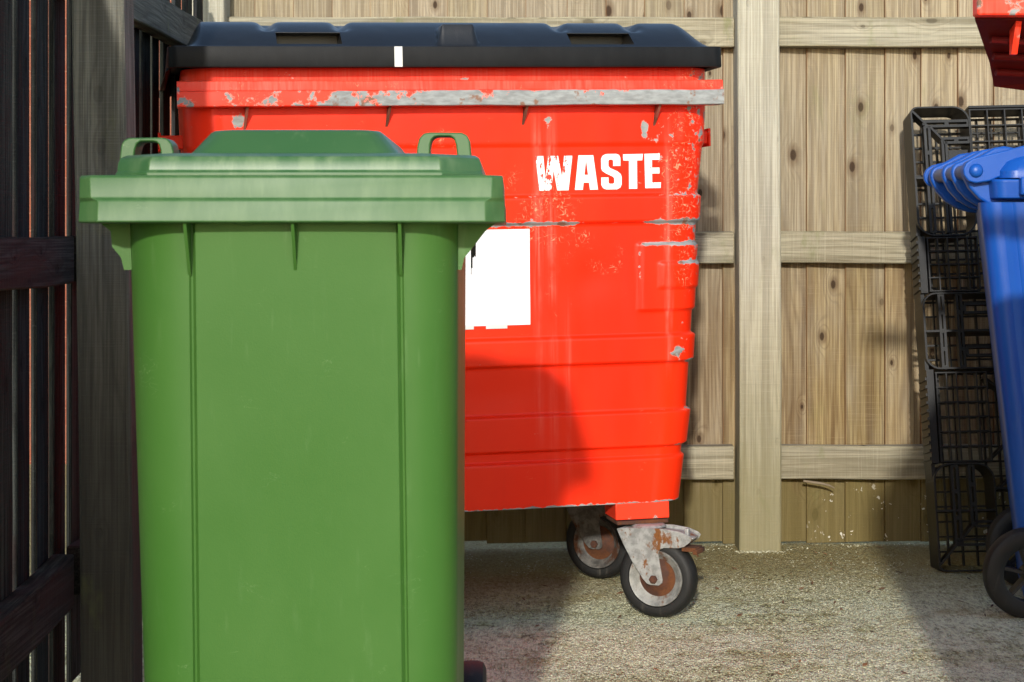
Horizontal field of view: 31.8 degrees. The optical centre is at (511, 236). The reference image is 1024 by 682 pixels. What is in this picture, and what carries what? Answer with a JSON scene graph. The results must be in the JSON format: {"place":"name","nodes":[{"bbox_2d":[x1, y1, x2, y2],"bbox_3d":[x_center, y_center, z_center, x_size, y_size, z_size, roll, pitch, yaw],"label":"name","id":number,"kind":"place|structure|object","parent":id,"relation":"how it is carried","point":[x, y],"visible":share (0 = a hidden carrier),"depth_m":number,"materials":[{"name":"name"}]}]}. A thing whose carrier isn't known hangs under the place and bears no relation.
{"place":"outdoors","nodes":[
{"label":"outdoors","id":0,"kind":"place"},
{"bbox_2d":[30,464,1023,681],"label":"ground","id":1,"kind":"structure","parent":0,"point":[978,633],"depth_m":4.39,"materials":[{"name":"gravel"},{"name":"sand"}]},
{"bbox_2d":[0,0,202,681],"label":"slatted fence","id":2,"kind":"object","parent":1,"relation":"on","point":[88,584],"visible":0.59,"depth_m":3.57,"materials":[{"name":"brown wood"}]},
{"bbox_2d":[29,0,181,463],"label":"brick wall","id":3,"kind":"structure","parent":1,"relation":"on","point":[30,220],"depth_m":7.60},
{"bbox_2d":[79,130,505,681],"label":"wheelie bin","id":4,"kind":"object","parent":1,"relation":"on","point":[298,302],"visible":1,"depth_m":2.51,"materials":[{"name":"green plastic"}]},
{"bbox_2d":[158,22,723,616],"bbox_3d":[-0.186,0.208,4.673,1.425,1.485,0.836,-1,0,-11],"label":"waste container","id":5,"kind":"object","parent":1,"relation":"on","point":[588,144],"visible":0.69,"depth_m":4.41,"materials":[{"name":"red paint"}]},
{"bbox_2d":[192,0,1023,551],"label":"wooden fence","id":6,"kind":"object","parent":1,"relation":"on","point":[802,364],"visible":0.41,"depth_m":5.45,"materials":[{"name":"brown wood"}]},
{"bbox_2d":[803,480,834,488],"bbox_3d":[0.921,0.743,5.388,0.094,0.026,0.012,0,0,4],"label":"twig","id":7,"kind":"object","parent":6,"relation":"attached to","point":[816,482],"visible":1,"depth_m":5.38,"materials":[{"name":"beige wood"}]},
{"bbox_2d":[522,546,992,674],"bbox_3d":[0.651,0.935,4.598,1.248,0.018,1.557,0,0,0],"label":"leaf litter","id":8,"kind":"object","parent":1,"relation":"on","point":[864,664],"visible":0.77,"depth_m":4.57,"materials":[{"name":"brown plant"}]},
{"bbox_2d":[903,105,1023,571],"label":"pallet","id":9,"kind":"object","parent":1,"relation":"on","point":[921,240],"visible":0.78,"depth_m":5.16,"materials":[{"name":"black plastic"}]},
{"bbox_2d":[923,146,1023,617],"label":"wheelie bin","id":10,"kind":"object","parent":1,"relation":"on","point":[986,186],"visible":1,"depth_m":4.43,"materials":[{"name":"blue plastic"}]},
{"bbox_2d":[973,0,1023,89],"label":"waste container","id":11,"kind":"object","parent":1,"relation":"on","point":[1000,24],"visible":1,"depth_m":3.30,"materials":[{"name":"red paint"}]}
]}

